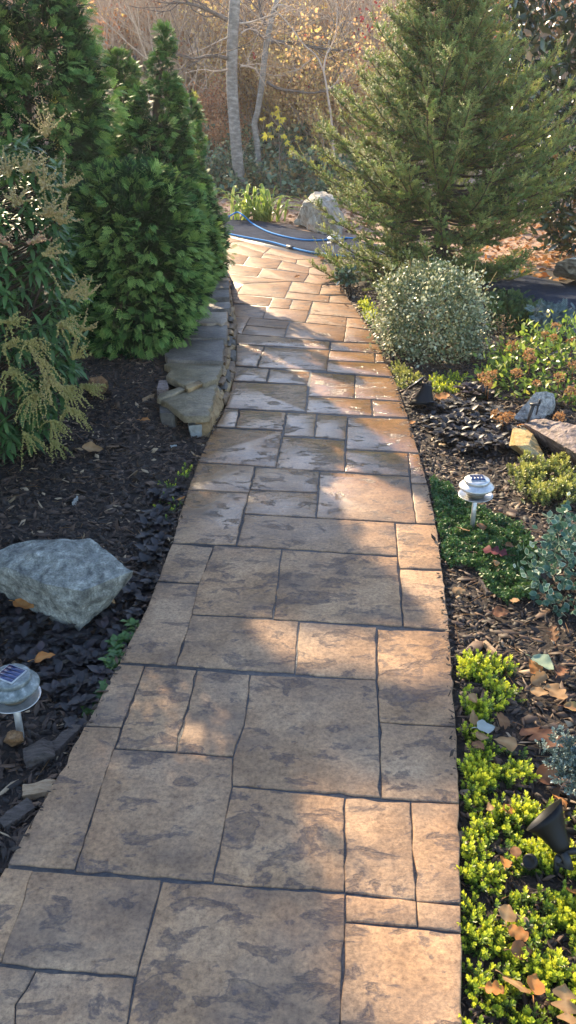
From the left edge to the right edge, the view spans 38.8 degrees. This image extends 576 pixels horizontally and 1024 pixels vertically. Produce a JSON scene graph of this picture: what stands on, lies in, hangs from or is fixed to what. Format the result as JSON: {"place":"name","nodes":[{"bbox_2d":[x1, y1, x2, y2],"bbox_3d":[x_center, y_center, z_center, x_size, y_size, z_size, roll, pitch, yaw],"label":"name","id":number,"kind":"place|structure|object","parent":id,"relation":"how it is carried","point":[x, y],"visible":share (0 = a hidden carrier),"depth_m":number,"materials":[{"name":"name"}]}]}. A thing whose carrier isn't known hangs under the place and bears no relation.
{"place":"outdoors","nodes":[
{"label":"outdoors","id":0,"kind":"place"},
{"bbox_2d":[0,235,461,1023],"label":"path","id":1,"kind":"structure","parent":0,"point":[248,813],"depth_m":2.35,"materials":[{"name":"stone"}]},
{"bbox_2d":[9,409,224,851],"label":"mulch crumbs","id":2,"kind":"object","parent":1,"relation":"on","point":[94,707],"visible":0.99,"depth_m":2.67,"materials":[{"name":"brown plant"}]},
{"bbox_2d":[383,355,458,774],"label":"mulch crumbs","id":3,"kind":"object","parent":1,"relation":"on","point":[447,630],"visible":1,"depth_m":3.24,"materials":[{"name":"brown plant"}]},
{"bbox_2d":[0,4,575,1023],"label":"ground","id":4,"kind":"structure","parent":0,"point":[510,716],"depth_m":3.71,"materials":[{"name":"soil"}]},
{"bbox_2d":[0,663,40,743],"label":"solar light","id":5,"kind":"object","parent":4,"relation":"on","point":[20,689],"visible":0.97,"depth_m":2.34,"materials":[{"name":"metal"}]},
{"bbox_2d":[0,96,107,470],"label":"pieris","id":6,"kind":"object","parent":4,"relation":"on","point":[19,340],"visible":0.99,"depth_m":3.96,"materials":[{"name":"green plant"}]},
{"bbox_2d":[0,0,130,333],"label":"cypress","id":7,"kind":"object","parent":4,"relation":"on","point":[85,119],"visible":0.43,"depth_m":5.70,"materials":[{"name":"green plant"}]},
{"bbox_2d":[0,2,130,133],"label":"thicket shrub","id":8,"kind":"object","parent":4,"relation":"on","point":[47,73],"visible":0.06,"depth_m":21.78,"materials":[{"name":"brown plant"}]},
{"bbox_2d":[11,0,144,132],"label":"thicket shrub","id":9,"kind":"object","parent":4,"relation":"on","point":[92,29],"visible":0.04,"depth_m":22.58,"materials":[{"name":"brown plant"}]},
{"bbox_2d":[9,0,164,120],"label":"thicket shrub","id":10,"kind":"object","parent":4,"relation":"on","point":[107,33],"visible":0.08,"depth_m":21.46,"materials":[{"name":"brown plant"}]},
{"bbox_2d":[75,441,102,451],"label":"fallen leaf","id":11,"kind":"object","parent":4,"relation":"on","point":[91,446],"visible":1,"depth_m":4.47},
{"bbox_2d":[88,376,108,395],"bbox_3d":[-1.218,-0.845,5.216,0.143,0.260,0.839,-7,27,-14],"label":"rock","id":12,"kind":"object","parent":4,"relation":"on","point":[100,380],"visible":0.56,"depth_m":4.85,"materials":[{"name":"stone"}]},
{"bbox_2d":[0,346,208,876],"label":"bark mulch","id":13,"kind":"object","parent":4,"relation":"on","point":[46,720],"visible":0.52,"depth_m":4.10,"materials":[{"name":"wood"}]},
{"bbox_2d":[3,730,23,746],"bbox_3d":[-0.805,0.664,2.408,0.056,0.079,0.094,-14,29,-27],"label":"rock","id":14,"kind":"object","parent":13,"relation":"on","point":[12,738],"visible":1,"depth_m":2.38,"materials":[{"name":"stone"}]},
{"bbox_2d":[0,798,34,830],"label":"bark chunk","id":15,"kind":"object","parent":13,"relation":"on","point":[22,810],"visible":0.97,"depth_m":2.17,"materials":[{"name":"wood"}]},
{"bbox_2d":[23,738,54,769],"bbox_3d":[-0.726,0.705,2.388,0.089,0.048,0.076,-12,28,-23],"label":"bark chunk","id":16,"kind":"object","parent":13,"relation":"on","point":[40,751],"visible":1,"depth_m":2.37,"materials":[{"name":"wood"}]},
{"bbox_2d":[22,779,55,799],"bbox_3d":[-0.689,0.770,2.268,0.091,0.030,0.049,-5,26,-9],"label":"bark chunk","id":17,"kind":"object","parent":13,"relation":"on","point":[36,790],"visible":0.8,"depth_m":2.25,"materials":[{"name":"grey wood"}]},
{"bbox_2d":[42,724,81,766],"bbox_3d":[-0.678,0.692,2.433,0.045,0.039,0.162,14,29,27],"label":"bark chunk","id":18,"kind":"object","parent":13,"relation":"on","point":[62,740],"visible":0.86,"depth_m":2.44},
{"bbox_2d":[0,538,132,630],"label":"boulder","id":19,"kind":"object","parent":13,"relation":"on","point":[81,583],"visible":0.99,"depth_m":2.95,"materials":[{"name":"grey stone"}]},
{"bbox_2d":[0,569,160,732],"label":"bugleweed carpet","id":20,"kind":"object","parent":13,"relation":"on","point":[82,682],"visible":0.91,"depth_m":2.85,"materials":[{"name":"black plant"}]},
{"bbox_2d":[9,598,33,608],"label":"fallen leaf","id":21,"kind":"object","parent":20,"relation":"on","point":[22,603],"visible":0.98,"depth_m":3.01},
{"bbox_2d":[1,357,206,779],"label":"pine needles","id":22,"kind":"object","parent":13,"relation":"on","point":[87,510],"visible":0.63,"depth_m":4.12,"materials":[{"name":"beige plant"}]},
{"bbox_2d":[80,617,139,715],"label":"weeds","id":23,"kind":"object","parent":13,"relation":"on","point":[116,651],"visible":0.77,"depth_m":2.82,"materials":[{"name":"green plant"}]},
{"bbox_2d":[128,485,186,563],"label":"bugleweed sprigs","id":24,"kind":"object","parent":13,"relation":"on","point":[151,546],"visible":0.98,"depth_m":3.70,"materials":[{"name":"black plant"}]},
{"bbox_2d":[159,404,176,427],"bbox_3d":[-0.717,-0.574,4.899,0.100,0.113,0.251,-4,26,-9],"label":"broken stone","id":25,"kind":"object","parent":13,"relation":"on","point":[168,417],"visible":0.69,"depth_m":4.80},
{"bbox_2d":[153,462,192,519],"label":"sedum sprigs","id":26,"kind":"object","parent":13,"relation":"on","point":[167,484],"visible":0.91,"depth_m":4.12,"materials":[{"name":"green plant"}]},
{"bbox_2d":[188,423,201,437],"bbox_3d":[-0.531,-0.478,4.753,0.099,0.087,0.082,-6,27,-13],"label":"broken stone","id":27,"kind":"object","parent":13,"relation":"on","point":[195,429],"visible":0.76,"depth_m":4.72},
{"bbox_2d":[96,43,143,294],"bbox_3d":[-1.508,-2.967,7.325,0.584,2.146,0.482,0,26,0],"label":"cypress","id":28,"kind":"object","parent":4,"relation":"on","point":[128,80],"visible":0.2,"depth_m":6.90,"materials":[{"name":"green plant"}]},
{"bbox_2d":[50,0,217,120],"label":"oak sapling","id":29,"kind":"object","parent":4,"relation":"on","point":[135,44],"visible":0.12,"depth_m":21.79,"materials":[{"name":"brown plant"}]},
{"bbox_2d":[58,154,217,360],"bbox_3d":[-1.076,-1.688,5.803,1.153,1.554,1.032,0,26,0],"label":"cypress","id":30,"kind":"object","parent":4,"relation":"on","point":[173,229],"visible":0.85,"depth_m":5.53,"materials":[{"name":"green plant"}]},
{"bbox_2d":[85,0,219,111],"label":"thicket shrub","id":31,"kind":"object","parent":4,"relation":"on","point":[121,29],"visible":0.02,"depth_m":23.37,"materials":[{"name":"brown plant"}]},
{"bbox_2d":[103,18,210,313],"bbox_3d":[-1.127,-2.665,6.607,0.947,2.267,0.887,12,28,23],"label":"cypress","id":32,"kind":"object","parent":4,"relation":"on","point":[177,150],"visible":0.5,"depth_m":6.26,"materials":[{"name":"green plant"}]},
{"bbox_2d":[82,0,263,126],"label":"bare shrub","id":33,"kind":"object","parent":4,"relation":"on","point":[122,5],"visible":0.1,"depth_m":22.07,"materials":[{"name":"brown plant"}]},
{"bbox_2d":[87,0,268,115],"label":"bare shrub","id":34,"kind":"object","parent":4,"relation":"on","point":[145,42],"visible":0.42,"depth_m":20.48,"materials":[{"name":"brown plant"}]},
{"bbox_2d":[157,176,225,306],"bbox_3d":[-0.804,-2.041,6.666,0.625,1.287,0.523,0,26,0],"label":"cypress","id":35,"kind":"object","parent":4,"relation":"on","point":[215,241],"visible":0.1,"depth_m":6.54,"materials":[{"name":"green plant"}]},
{"bbox_2d":[157,270,237,436],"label":"stone wall","id":36,"kind":"structure","parent":4,"relation":"on","point":[207,358],"depth_m":5.47,"materials":[{"name":"stone"}]},
{"bbox_2d":[108,0,287,96],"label":"bare shrub","id":37,"kind":"object","parent":4,"relation":"on","point":[211,36],"visible":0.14,"depth_m":21.20,"materials":[{"name":"brown plant"}]},
{"bbox_2d":[170,95,237,280],"bbox_3d":[-0.961,-2.836,7.847,0.870,2.082,0.806,9,27,18],"label":"cypress","id":38,"kind":"object","parent":4,"relation":"on","point":[201,153],"visible":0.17,"depth_m":7.65,"materials":[{"name":"green plant"}]},
{"bbox_2d":[160,3,251,109],"bbox_3d":[-2.562,-11.886,22.268,5.213,3.188,3.107,18,31,32],"label":"thicket shrub","id":39,"kind":"object","parent":4,"relation":"on","point":[201,77],"visible":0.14,"depth_m":21.80,"materials":[{"name":"brown plant"}]},
{"bbox_2d":[165,68,253,125],"bbox_3d":[-2.085,-9.819,19.716,2.508,1.961,2.324,0,26,0],"label":"russet shrub","id":40,"kind":"object","parent":4,"relation":"on","point":[220,99],"visible":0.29,"depth_m":19.49,"materials":[{"name":"brown plant"}]},
{"bbox_2d":[102,0,342,124],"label":"bare shrub","id":41,"kind":"object","parent":4,"relation":"on","point":[149,39],"visible":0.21,"depth_m":20.81,"materials":[{"name":"brown plant"}]},
{"bbox_2d":[193,84,253,156],"bbox_3d":[-1.676,-9.079,19.394,2.006,2.043,2.101,-19,31,-33],"label":"russet shrub","id":42,"kind":"object","parent":4,"relation":"on","point":[213,132],"visible":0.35,"depth_m":18.98,"materials":[{"name":"brown plant"}]},
{"bbox_2d":[128,0,323,195],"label":"tree","id":43,"kind":"object","parent":4,"relation":"on","point":[230,58],"visible":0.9,"depth_m":16.51,"materials":[{"name":"grey plant"}]},
{"bbox_2d":[199,133,263,193],"bbox_3d":[-1.518,-7.624,17.906,1.448,1.349,1.674,-12,28,-24],"label":"bush","id":44,"kind":"object","parent":4,"relation":"on","point":[221,163],"visible":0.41,"depth_m":17.68,"materials":[{"name":"green plant"}]},
{"bbox_2d":[102,0,386,132],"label":"thicket shrub","id":45,"kind":"object","parent":4,"relation":"on","point":[274,125],"visible":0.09,"depth_m":21.20,"materials":[{"name":"brown plant"}]},
{"bbox_2d":[165,0,324,133],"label":"tan shrub","id":46,"kind":"object","parent":4,"relation":"on","point":[249,112],"visible":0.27,"depth_m":20.84,"materials":[{"name":"brown plant"}]},
{"bbox_2d":[213,183,300,221],"bbox_3d":[-0.470,-5.291,14.045,1.633,0.626,1.417,8,27,17],"label":"strappy plant","id":47,"kind":"object","parent":4,"relation":"on","point":[258,210],"visible":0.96,"depth_m":14.09,"materials":[{"name":"green plant"}]},
{"bbox_2d":[160,106,365,197],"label":"ivy bank","id":48,"kind":"structure","parent":4,"relation":"on","point":[267,177],"depth_m":18.09,"materials":[{"name":"green plant"}]},
{"bbox_2d":[186,0,371,174],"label":"tree","id":49,"kind":"object","parent":4,"relation":"on","point":[255,118],"visible":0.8,"depth_m":17.72,"materials":[{"name":"grey plant"}]},
{"bbox_2d":[259,106,335,192],"bbox_3d":[0.193,-7.491,17.112,1.580,1.794,0.767,0,26,0],"label":"yellow sapling","id":50,"kind":"object","parent":4,"relation":"on","point":[283,136],"visible":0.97,"depth_m":16.88,"materials":[{"name":"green plant"}]},
{"bbox_2d":[218,0,388,155],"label":"tree","id":51,"kind":"object","parent":4,"relation":"on","point":[323,71],"visible":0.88,"depth_m":15.78,"materials":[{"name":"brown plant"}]},
{"bbox_2d":[237,0,379,129],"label":"tan shrub","id":52,"kind":"object","parent":4,"relation":"on","point":[255,82],"visible":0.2,"depth_m":20.34,"materials":[{"name":"brown plant"}]},
{"bbox_2d":[294,191,345,234],"bbox_3d":[0.441,-5.040,13.626,0.698,0.587,2.529,-5,26,-9],"label":"boulder","id":53,"kind":"object","parent":4,"relation":"on","point":[308,217],"visible":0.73,"depth_m":12.78,"materials":[{"name":"stone"}]},
{"bbox_2d":[250,0,405,129],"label":"maroon shrub","id":54,"kind":"object","parent":4,"relation":"on","point":[361,21],"visible":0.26,"depth_m":18.67,"materials":[{"name":"brown plant"}]},
{"bbox_2d":[251,0,405,148],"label":"tan shrub","id":55,"kind":"object","parent":4,"relation":"on","point":[305,69],"visible":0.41,"depth_m":19.11,"materials":[{"name":"beige plant"}]},
{"bbox_2d":[226,0,431,117],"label":"thicket shrub","id":56,"kind":"object","parent":4,"relation":"on","point":[345,24],"visible":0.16,"depth_m":20.07,"materials":[{"name":"brown plant"}]},
{"bbox_2d":[240,0,434,71],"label":"bare shrub","id":57,"kind":"object","parent":4,"relation":"on","point":[351,8],"visible":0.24,"depth_m":20.33,"materials":[{"name":"brown plant"}]},
{"bbox_2d":[245,0,440,115],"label":"bare shrub","id":58,"kind":"object","parent":4,"relation":"on","point":[344,3],"visible":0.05,"depth_m":21.06,"materials":[{"name":"brown plant"}]},
{"bbox_2d":[333,266,365,295],"bbox_3d":[0.602,-2.357,8.420,0.273,0.340,0.315,-12,28,-23],"label":"evergreen","id":59,"kind":"object","parent":4,"relation":"on","point":[345,277],"visible":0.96,"depth_m":8.36,"materials":[{"name":"green plant"}]},
{"bbox_2d":[279,25,425,162],"bbox_3d":[1.687,-9.487,18.899,3.441,2.931,3.468,14,29,26],"label":"tan shrub","id":60,"kind":"object","parent":4,"relation":"on","point":[322,112],"visible":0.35,"depth_m":18.45,"materials":[{"name":"brown plant"}]},
{"bbox_2d":[357,295,379,324],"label":"sedum clump","id":61,"kind":"object","parent":4,"relation":"on","point":[365,303],"visible":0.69,"depth_m":7.74,"materials":[{"name":"yellow plant"}]},
{"bbox_2d":[215,192,575,235],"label":"leaf litter","id":62,"kind":"object","parent":4,"relation":"on","point":[350,213],"visible":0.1,"depth_m":15.05,"materials":[{"name":"plant"}]},
{"bbox_2d":[389,359,424,389],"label":"sedum clump","id":63,"kind":"object","parent":4,"relation":"on","point":[404,372],"visible":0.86,"depth_m":5.76,"materials":[{"name":"green plant"}]},
{"bbox_2d":[407,376,433,406],"bbox_3d":[0.828,-0.726,5.178,0.167,0.240,0.234,-16,30,-29],"label":"spotlight","id":64,"kind":"object","parent":4,"relation":"on","point":[424,395],"visible":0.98,"depth_m":5.13,"materials":[{"name":"black plastic"}]},
{"bbox_2d":[360,248,498,368],"bbox_3d":[1.087,-1.511,6.264,1.081,0.955,1.026,11,28,21],"label":"euonymus","id":65,"kind":"object","parent":4,"relation":"on","point":[467,334],"visible":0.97,"depth_m":6.08,"materials":[{"name":"green plant"}]},
{"bbox_2d":[320,0,539,135],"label":"russet shrub","id":66,"kind":"object","parent":4,"relation":"on","point":[375,20],"visible":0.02,"depth_m":20.32,"materials":[{"name":"brown plant"}]},
{"bbox_2d":[291,0,575,292],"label":"spruce","id":67,"kind":"object","parent":4,"relation":"on","point":[458,50],"visible":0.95,"depth_m":8.04,"materials":[{"name":"green plant"}]},
{"bbox_2d":[428,369,468,393],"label":"sedum clump","id":68,"kind":"object","parent":4,"relation":"on","point":[436,380],"visible":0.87,"depth_m":5.61,"materials":[{"name":"green plant"}]},
{"bbox_2d":[339,284,575,390],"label":"bark mulch","id":69,"kind":"object","parent":4,"relation":"on","point":[350,297],"visible":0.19,"depth_m":6.89,"materials":[{"name":"wood"}]},
{"bbox_2d":[421,394,517,459],"bbox_3d":[1.069,-0.516,4.818,0.549,0.124,0.918,0,26,0],"label":"bugleweed patch","id":70,"kind":"object","parent":4,"relation":"on","point":[485,439],"visible":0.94,"depth_m":4.77,"materials":[{"name":"black plant"}]},
{"bbox_2d":[365,305,575,1019],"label":"pine needles","id":71,"kind":"object","parent":4,"relation":"on","point":[492,595],"visible":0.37,"depth_m":3.10,"materials":[{"name":"beige plant"}]},
{"bbox_2d":[453,381,495,400],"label":"purple plant","id":72,"kind":"object","parent":4,"relation":"on","point":[471,389],"visible":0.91,"depth_m":5.30,"materials":[{"name":"black plant"}]},
{"bbox_2d":[458,474,493,526],"bbox_3d":[0.826,-0.012,3.638,0.153,0.312,0.153,0,26,0],"label":"solar light","id":73,"kind":"object","parent":4,"relation":"on","point":[476,489],"visible":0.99,"depth_m":3.56,"materials":[{"name":"metal"}]},
{"bbox_2d":[429,474,538,605],"bbox_3d":[0.860,0.083,3.636,0.440,0.080,1.139,0,26,0],"label":"thyme mat","id":74,"kind":"object","parent":4,"relation":"on","point":[509,572],"visible":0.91,"depth_m":3.54,"materials":[{"name":"green plant"}]},
{"bbox_2d":[483,545,515,555],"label":"fallen leaf","id":75,"kind":"object","parent":74,"relation":"on","point":[495,550],"visible":1,"depth_m":3.43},
{"bbox_2d":[403,0,575,131],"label":"oak sapling","id":76,"kind":"object","parent":4,"relation":"on","point":[574,2],"visible":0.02,"depth_m":21.93,"materials":[{"name":"brown plant"}]},
{"bbox_2d":[455,648,526,716],"bbox_3d":[0.653,0.552,2.658,0.238,0.079,0.331,0,26,0],"label":"sedum clump","id":77,"kind":"object","parent":4,"relation":"on","point":[486,668],"visible":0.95,"depth_m":2.69,"materials":[{"name":"green plant"}]},
{"bbox_2d":[482,314,524,362],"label":"dried perennial","id":78,"kind":"object","parent":4,"relation":"on","point":[501,330],"visible":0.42,"depth_m":6.02,"materials":[{"name":"beige plant"}]},
{"bbox_2d":[448,216,575,280],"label":"leaf litter","id":79,"kind":"object","parent":4,"relation":"on","point":[547,263],"visible":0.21,"depth_m":10.74,"materials":[{"name":"plant"}]},
{"bbox_2d":[482,287,543,336],"bbox_3d":[1.931,-1.702,7.063,0.575,0.491,0.589,0,26,0],"label":"shade shrub","id":80,"kind":"object","parent":4,"relation":"on","point":[511,304],"visible":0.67,"depth_m":6.95,"materials":[{"name":"green plant"}]},
{"bbox_2d":[455,692,575,1023],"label":"sedum carpet","id":81,"kind":"object","parent":4,"relation":"on","point":[482,776],"visible":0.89,"depth_m":1.95,"materials":[{"name":"green plant"}]},
{"bbox_2d":[473,719,494,733],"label":"leaf","id":82,"kind":"object","parent":81,"relation":"on","point":[484,726],"visible":1,"depth_m":2.42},
{"bbox_2d":[478,980,503,994],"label":"fallen leaf","id":83,"kind":"object","parent":81,"relation":"on","point":[493,987],"visible":1,"depth_m":1.71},
{"bbox_2d":[499,904,516,926],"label":"fallen leaf","id":84,"kind":"object","parent":81,"relation":"on","point":[507,914],"visible":1,"depth_m":1.87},
{"bbox_2d":[494,737,521,751],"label":"fallen leaf","id":85,"kind":"object","parent":81,"relation":"on","point":[509,743],"visible":1,"depth_m":2.37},
{"bbox_2d":[495,969,531,993],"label":"fallen leaf","id":86,"kind":"object","parent":81,"relation":"on","point":[518,985],"visible":1,"depth_m":1.72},
{"bbox_2d":[502,924,528,941],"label":"fallen leaf","id":87,"kind":"object","parent":81,"relation":"on","point":[518,932],"visible":1,"depth_m":1.83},
{"bbox_2d":[504,940,532,959],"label":"fallen leaf","id":88,"kind":"object","parent":81,"relation":"on","point":[517,946],"visible":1,"depth_m":1.80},
{"bbox_2d":[527,973,544,1002],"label":"fallen leaf","id":89,"kind":"object","parent":81,"relation":"on","point":[536,985],"visible":1,"depth_m":1.72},
{"bbox_2d":[532,764,558,784],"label":"fallen leaf","id":90,"kind":"object","parent":81,"relation":"on","point":[543,771],"visible":0.64,"depth_m":2.29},
{"bbox_2d":[521,798,575,877],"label":"spotlight","id":91,"kind":"object","parent":81,"relation":"on","point":[547,826],"visible":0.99,"depth_m":1.98,"materials":[{"name":"black plastic"}]},
{"bbox_2d":[551,984,575,1023],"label":"fallen leaf","id":92,"kind":"object","parent":81,"relation":"on","point":[565,995],"visible":1,"depth_m":1.67,"materials":[{"name":"plant"}]},
{"bbox_2d":[467,309,575,430],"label":"hydrangea","id":93,"kind":"object","parent":4,"relation":"on","point":[488,372],"visible":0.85,"depth_m":5.28,"materials":[{"name":"green plant"}]},
{"bbox_2d":[472,0,575,259],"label":"magnolia","id":94,"kind":"object","parent":4,"relation":"on","point":[558,239],"visible":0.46,"depth_m":9.77,"materials":[{"name":"green plant"}]},
{"bbox_2d":[509,427,546,463],"bbox_3d":[1.307,-0.390,4.512,0.181,0.122,0.462,4,26,7],"label":"rock","id":95,"kind":"object","parent":4,"relation":"on","point":[522,439],"visible":0.81,"depth_m":4.39,"materials":[{"name":"yellow stone"}]},
{"bbox_2d":[514,391,554,421],"bbox_3d":[1.524,-0.651,4.982,0.200,0.223,0.432,13,29,25],"label":"rock","id":96,"kind":"object","parent":4,"relation":"on","point":[547,406],"visible":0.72,"depth_m":4.87,"materials":[{"name":"stone"}]},
{"bbox_2d":[499,0,575,130],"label":"thicket shrub","id":97,"kind":"object","parent":4,"relation":"on","point":[563,77],"visible":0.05,"depth_m":21.88,"materials":[{"name":"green plant"}]},
{"bbox_2d":[513,722,565,747],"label":"fallen leaf","id":98,"kind":"object","parent":4,"relation":"on","point":[537,733],"visible":0.68,"depth_m":2.44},
{"bbox_2d":[530,671,548,685],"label":"fallen leaf","id":99,"kind":"object","parent":4,"relation":"on","point":[538,678],"visible":1,"depth_m":2.67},
{"bbox_2d":[526,654,553,669],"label":"fallen leaf","id":100,"kind":"object","parent":4,"relation":"on","point":[544,660],"visible":1,"depth_m":2.76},
{"bbox_2d":[506,449,575,509],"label":"sedum clump","id":101,"kind":"object","parent":4,"relation":"on","point":[542,491],"visible":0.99,"depth_m":4.00,"materials":[{"name":"green plant"}]},
{"bbox_2d":[513,492,575,624],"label":"variegated shrub","id":102,"kind":"object","parent":4,"relation":"on","point":[566,556],"visible":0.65,"depth_m":3.09,"materials":[{"name":"green plant"}]},
{"bbox_2d":[523,419,575,465],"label":"rock","id":103,"kind":"object","parent":4,"relation":"on","point":[558,437],"visible":0.83,"depth_m":4.35,"materials":[{"name":"stone"}]},
{"bbox_2d":[526,298,575,342],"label":"blue conifer","id":104,"kind":"object","parent":4,"relation":"on","point":[558,309],"visible":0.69,"depth_m":6.62,"materials":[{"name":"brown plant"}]},
{"bbox_2d":[543,681,567,699],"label":"fallen leaf","id":105,"kind":"object","parent":4,"relation":"on","point":[555,691],"visible":1,"depth_m":2.61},
{"bbox_2d":[535,725,575,795],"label":"blue spruce","id":106,"kind":"object","parent":4,"relation":"on","point":[568,760],"visible":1,"depth_m":2.12,"materials":[{"name":"plant"}]},
{"bbox_2d":[553,257,575,279],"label":"boulder","id":107,"kind":"object","parent":4,"relation":"on","point":[565,268],"visible":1,"depth_m":8.55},
{"bbox_2d":[222,214,575,315],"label":"driveway","id":108,"kind":"structure","parent":0,"point":[550,291],"depth_m":11.12,"materials":[{"name":"asphalt"}]},
{"bbox_2d":[229,212,355,256],"bbox_3d":[-0.183,-4.106,12.012,1.614,0.187,3.927,-21,33,-37],"label":"garden hose","id":109,"kind":"object","parent":108,"relation":"on","point":[290,247],"visible":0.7,"depth_m":11.84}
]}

